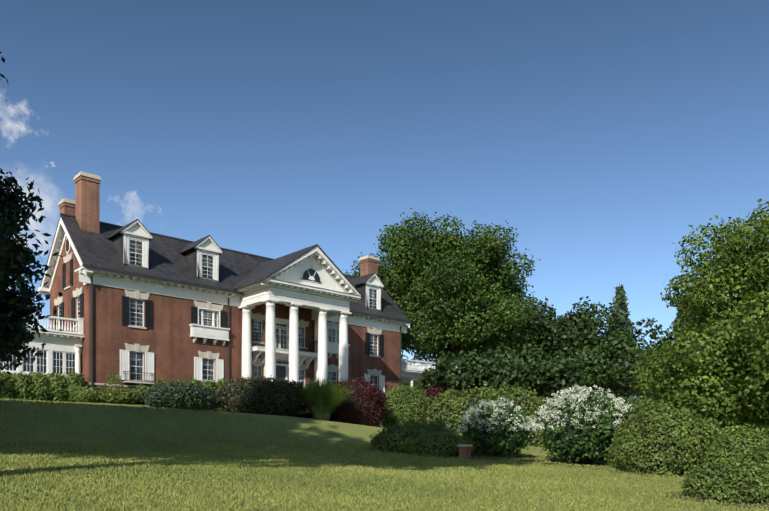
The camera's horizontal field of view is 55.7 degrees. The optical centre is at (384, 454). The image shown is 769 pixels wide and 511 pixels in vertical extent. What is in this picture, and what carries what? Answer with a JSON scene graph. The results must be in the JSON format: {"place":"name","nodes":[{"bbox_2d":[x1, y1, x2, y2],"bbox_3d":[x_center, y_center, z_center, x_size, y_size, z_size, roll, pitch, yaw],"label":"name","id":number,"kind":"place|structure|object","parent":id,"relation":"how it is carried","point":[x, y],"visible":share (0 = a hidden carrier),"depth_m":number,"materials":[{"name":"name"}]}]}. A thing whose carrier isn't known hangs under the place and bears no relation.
{"place":"outdoors","nodes":[
{"label":"outdoors","id":0,"kind":"place"},
{"bbox_2d":[104,372,125,389],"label":"lime leaves","id":1,"kind":"object","parent":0,"point":[118,379],"visible":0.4,"depth_m":45.70,"materials":[{"name":"green plant"}]},
{"bbox_2d":[137,380,223,410],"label":"dusty leaves","id":2,"kind":"object","parent":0,"point":[148,396],"visible":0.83,"depth_m":43.87,"materials":[{"name":"green plant"}]},
{"bbox_2d":[0,171,399,420],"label":"house","id":3,"kind":"structure","parent":0,"point":[168,340],"depth_m":50.08,"materials":[{"name":"red brick"}]},
{"bbox_2d":[66,239,314,327],"bbox_3d":[-11.450,-9.485,54.538,32.782,10.000,10.585,0,0,-42],"label":"house interior","id":4,"kind":"object","parent":3,"relation":"attached to","point":[67,244],"visible":0.12,"depth_m":48.75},
{"bbox_2d":[59,175,377,275],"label":"house chimneys","id":5,"kind":"object","parent":3,"relation":"attached to","point":[84,209],"visible":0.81,"depth_m":48.83,"materials":[{"name":"red brick"}]},
{"bbox_2d":[53,259,383,356],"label":"window shutters","id":6,"kind":"object","parent":3,"relation":"attached to","point":[148,312],"visible":0.9,"depth_m":48.84,"materials":[{"name":"black wood"}]},
{"bbox_2d":[1,217,436,391],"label":"house trim","id":7,"kind":"structure","parent":3,"relation":"attached to","point":[337,286],"depth_m":51.63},
{"bbox_2d":[40,214,410,322],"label":"house roof","id":8,"kind":"structure","parent":3,"relation":"attached to","point":[171,258],"depth_m":51.52,"materials":[{"name":"grey tile"}]},
{"bbox_2d":[24,301,434,388],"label":"columns","id":9,"kind":"structure","parent":3,"relation":"attached to","point":[320,361],"depth_m":53.02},
{"bbox_2d":[60,213,411,386],"bbox_3d":[-8.586,-9.630,55.316,28.640,12.890,7.740,0,0,-42],"label":"gutter","id":10,"kind":"object","parent":3,"relation":"attached to","point":[191,283],"visible":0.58,"depth_m":50.71,"materials":[{"name":"metal"}]},
{"bbox_2d":[276,327,286,381],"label":"house doors","id":11,"kind":"structure","parent":3,"relation":"attached to","point":[281,371],"depth_m":56.11,"materials":[{"name":"wood"}]},
{"bbox_2d":[216,374,306,416],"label":"olive leaves","id":12,"kind":"object","parent":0,"point":[291,388],"visible":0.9,"depth_m":46.28,"materials":[{"name":"green plant"}]},
{"bbox_2d":[295,376,356,420],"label":"ornamental grass","id":13,"kind":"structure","parent":0,"point":[319,398],"depth_m":48.25,"materials":[{"name":"green plant"}]},
{"bbox_2d":[0,398,768,510],"bbox_3d":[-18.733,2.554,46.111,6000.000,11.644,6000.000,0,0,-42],"label":"ground","id":14,"kind":"structure","parent":0,"point":[329,432],"depth_m":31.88,"materials":[{"name":"green plant"}]},
{"bbox_2d":[0,52,63,379],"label":"deciduous tree","id":15,"kind":"object","parent":14,"relation":"on","point":[18,258],"depth_m":21.61,"materials":[{"name":"green plant"}]},
{"bbox_2d":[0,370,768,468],"bbox_3d":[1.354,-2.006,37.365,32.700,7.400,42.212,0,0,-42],"label":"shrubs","id":16,"kind":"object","parent":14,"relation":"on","point":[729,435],"visible":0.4,"depth_m":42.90,"materials":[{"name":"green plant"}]},
{"bbox_2d":[344,208,545,386],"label":"tree","id":17,"kind":"object","parent":14,"relation":"on","point":[433,298],"depth_m":68.32,"materials":[{"name":"green plant"}]},
{"bbox_2d":[436,370,490,392],"bbox_3d":[6.594,-4.686,62.331,5.913,6.366,5.536,0,0,-28],"label":"tree","id":18,"kind":"object","parent":14,"relation":"on","point":[460,388],"visible":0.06,"depth_m":61.56,"materials":[{"name":"green plant"}]},
{"bbox_2d":[379,354,549,427],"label":"tree belt leaves","id":19,"kind":"object","parent":14,"relation":"on","point":[420,386],"depth_m":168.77,"materials":[{"name":"green plant"}]},
{"bbox_2d":[459,446,470,459],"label":"brick pier","id":20,"kind":"structure","parent":14,"relation":"on","point":[464,452],"depth_m":31.66,"materials":[{"name":"brick"}]},
{"bbox_2d":[516,363,558,397],"bbox_3d":[12.883,-4.929,62.312,5.932,7.200,6.002,0,0,-12],"label":"tree","id":21,"kind":"object","parent":14,"relation":"on","point":[543,393],"visible":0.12,"depth_m":61.40,"materials":[{"name":"green plant"}]},
{"bbox_2d":[414,296,692,400],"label":"tree leaves","id":22,"kind":"object","parent":14,"relation":"on","point":[586,359],"visible":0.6,"depth_m":67.64,"materials":[{"name":"green plant"}]},
{"bbox_2d":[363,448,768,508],"bbox_3d":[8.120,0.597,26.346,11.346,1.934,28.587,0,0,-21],"label":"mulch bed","id":23,"kind":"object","parent":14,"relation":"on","point":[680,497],"visible":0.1,"depth_m":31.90,"materials":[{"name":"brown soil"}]},
{"bbox_2d":[455,397,535,457],"bbox_3d":[5.317,-1.265,34.820,3.922,2.958,3.911,0,0,-42],"label":"hydrangea","id":24,"kind":"object","parent":23,"relation":"on","point":[523,441],"depth_m":33.81,"materials":[{"name":"white plant"}]},
{"bbox_2d":[530,385,632,463],"bbox_3d":[9.004,-1.371,32.950,4.513,3.703,4.555,0,0,-42],"label":"hydrangea","id":25,"kind":"object","parent":23,"relation":"on","point":[548,443],"depth_m":31.66,"materials":[{"name":"plant"}]},
{"bbox_2d":[571,310,599,395],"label":"conifer tree","id":26,"kind":"object","parent":14,"relation":"on","point":[591,334],"visible":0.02,"depth_m":134.26,"materials":[{"name":"green plant"}]},
{"bbox_2d":[592,384,604,394],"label":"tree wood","id":27,"kind":"object","parent":14,"relation":"on","point":[598,389],"visible":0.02,"depth_m":90.03,"materials":[{"name":"green plant"}]},
{"bbox_2d":[594,283,643,404],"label":"conifer tree","id":28,"kind":"object","parent":14,"relation":"on","point":[621,308],"depth_m":104.78,"materials":[{"name":"green plant"}]},
{"bbox_2d":[614,335,655,404],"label":"tree","id":29,"kind":"object","parent":14,"relation":"on","point":[638,394],"visible":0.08,"depth_m":70.39,"materials":[{"name":"green plant"}]},
{"bbox_2d":[671,293,713,428],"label":"conifer tree","id":30,"kind":"object","parent":14,"relation":"on","point":[676,318],"depth_m":125.81,"materials":[{"name":"green plant"}]},
{"bbox_2d":[626,199,768,438],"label":"tree","id":31,"kind":"object","parent":14,"relation":"on","point":[687,373],"depth_m":28.72,"materials":[{"name":"green plant"}]},
{"bbox_2d":[0,0,768,369],"label":"sky","id":32,"kind":"structure","parent":0,"point":[600,131],"materials":[{"name":"blue"}]},
{"bbox_2d":[0,374,768,503],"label":"shrubs","id":33,"kind":"object","parent":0,"point":[636,421],"visible":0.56,"depth_m":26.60,"materials":[{"name":"green plant"}]},
{"bbox_2d":[330,376,445,426],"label":"barberry leaves","id":34,"kind":"object","parent":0,"point":[372,389],"visible":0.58,"depth_m":51.55,"materials":[{"name":"red plant"}]},
{"bbox_2d":[381,368,454,392],"bbox_3d":[3.756,-4.659,62.377,7.719,5.778,6.791,0,0,-42],"label":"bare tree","id":35,"kind":"object","parent":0,"point":[417,387],"visible":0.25,"depth_m":62.13,"materials":[{"name":"plant"}]}
]}

